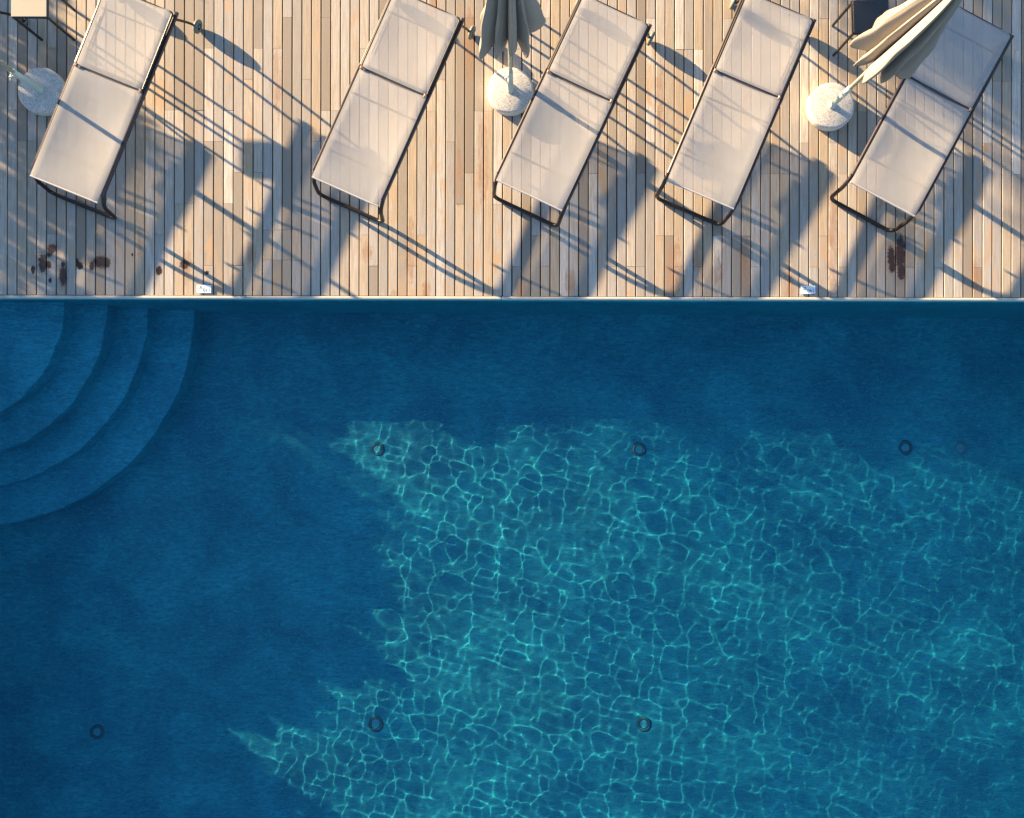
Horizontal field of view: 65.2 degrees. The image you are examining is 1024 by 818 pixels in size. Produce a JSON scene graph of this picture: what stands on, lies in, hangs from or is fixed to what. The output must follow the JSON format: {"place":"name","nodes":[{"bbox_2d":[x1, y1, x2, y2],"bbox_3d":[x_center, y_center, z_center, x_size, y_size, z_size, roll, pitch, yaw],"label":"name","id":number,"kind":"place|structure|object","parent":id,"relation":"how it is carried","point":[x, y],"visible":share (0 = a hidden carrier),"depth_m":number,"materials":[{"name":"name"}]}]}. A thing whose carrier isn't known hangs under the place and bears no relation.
{"place":"outdoors","nodes":[
{"label":"outdoors","id":0,"kind":"place"},
{"bbox_2d":[0,299,1023,817],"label":"water","id":1,"kind":"structure","parent":0,"point":[432,559],"depth_m":7.61,"materials":[{"name":"blue liquid"}]},
{"bbox_2d":[0,299,1023,302],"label":"pool wall","id":2,"kind":"structure","parent":0,"point":[508,300],"depth_m":7.57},
{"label":"terrace","id":3,"kind":"structure","parent":0,"visible":0},
{"bbox_2d":[21,0,1000,297],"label":"deck joists","id":4,"kind":"object","parent":3,"relation":"attached to","point":[493,174],"visible":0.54,"depth_m":7.56,"materials":[{"name":"brown wood"}]},
{"bbox_2d":[0,0,1023,297],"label":"deck","id":5,"kind":"structure","parent":4,"relation":"on","point":[960,234],"depth_m":7.50,"materials":[{"name":"brown wood"}]},
{"bbox_2d":[0,11,27,25],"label":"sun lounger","id":6,"kind":"object","parent":5,"relation":"on","point":[25,21],"visible":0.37,"depth_m":7.41,"materials":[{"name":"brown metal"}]},
{"bbox_2d":[0,60,64,115],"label":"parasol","id":7,"kind":"object","parent":5,"relation":"on","point":[40,90],"visible":0.9,"depth_m":7.40,"materials":[{"name":"stone"}]},
{"bbox_2d":[11,0,75,40],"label":"side table","id":8,"kind":"object","parent":5,"relation":"on","point":[29,9],"visible":1,"depth_m":7.04,"materials":[{"name":"beige metal"}]},
{"bbox_2d":[30,0,202,219],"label":"sun lounger","id":9,"kind":"object","parent":5,"relation":"on","point":[105,89],"visible":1,"depth_m":7.09,"materials":[{"name":"beige fabric"}]},
{"bbox_2d":[197,284,210,293],"bbox_3d":[-2.884,-1.125,7.493,0.134,0.010,0.094,0,90,0],"label":"number plate","id":10,"kind":"object","parent":5,"relation":"on","point":[203,288],"visible":1,"depth_m":7.49,"materials":[{"name":"ceramic"}]},
{"bbox_2d":[311,0,475,222],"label":"sun lounger","id":11,"kind":"object","parent":5,"relation":"on","point":[381,110],"visible":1,"depth_m":7.09,"materials":[{"name":"beige fabric"}]},
{"bbox_2d":[479,0,545,115],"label":"parasol","id":12,"kind":"object","parent":5,"relation":"on","point":[510,90],"visible":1,"depth_m":6.14,"materials":[{"name":"stone"}]},
{"bbox_2d":[492,0,654,226],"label":"sun lounger","id":13,"kind":"object","parent":5,"relation":"on","point":[571,105],"visible":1,"depth_m":7.09,"materials":[{"name":"beige fabric"}]},
{"bbox_2d":[655,0,815,225],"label":"sun lounger","id":14,"kind":"object","parent":5,"relation":"on","point":[738,104],"visible":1,"depth_m":7.09,"materials":[{"name":"beige fabric"}]},
{"bbox_2d":[801,285,814,294],"bbox_3d":[2.774,-1.118,7.493,0.134,0.010,0.094,-1,90,0],"label":"number plate","id":15,"kind":"object","parent":5,"relation":"on","point":[807,289],"visible":1,"depth_m":7.49,"materials":[{"name":"ceramic"}]},
{"bbox_2d":[831,0,888,55],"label":"side table","id":16,"kind":"object","parent":5,"relation":"on","point":[865,14],"visible":0.69,"depth_m":7.04,"materials":[{"name":"black metal"}]},
{"bbox_2d":[806,0,961,130],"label":"parasol","id":17,"kind":"object","parent":5,"relation":"on","point":[900,41],"visible":1,"depth_m":6.09,"materials":[{"name":"fabric"}]},
{"bbox_2d":[830,6,1013,231],"bbox_3d":[3.730,-2.687,7.286,0.793,0.429,2.025,28,90,0],"label":"sun lounger","id":18,"kind":"object","parent":5,"relation":"on","point":[919,129],"visible":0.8,"depth_m":7.09,"materials":[{"name":"beige fabric"}]},
{"bbox_2d":[0,295,1023,300],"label":"coping","id":19,"kind":"object","parent":3,"relation":"on","point":[500,298],"visible":1,"depth_m":7.49,"materials":[{"name":"stone"}]}
]}

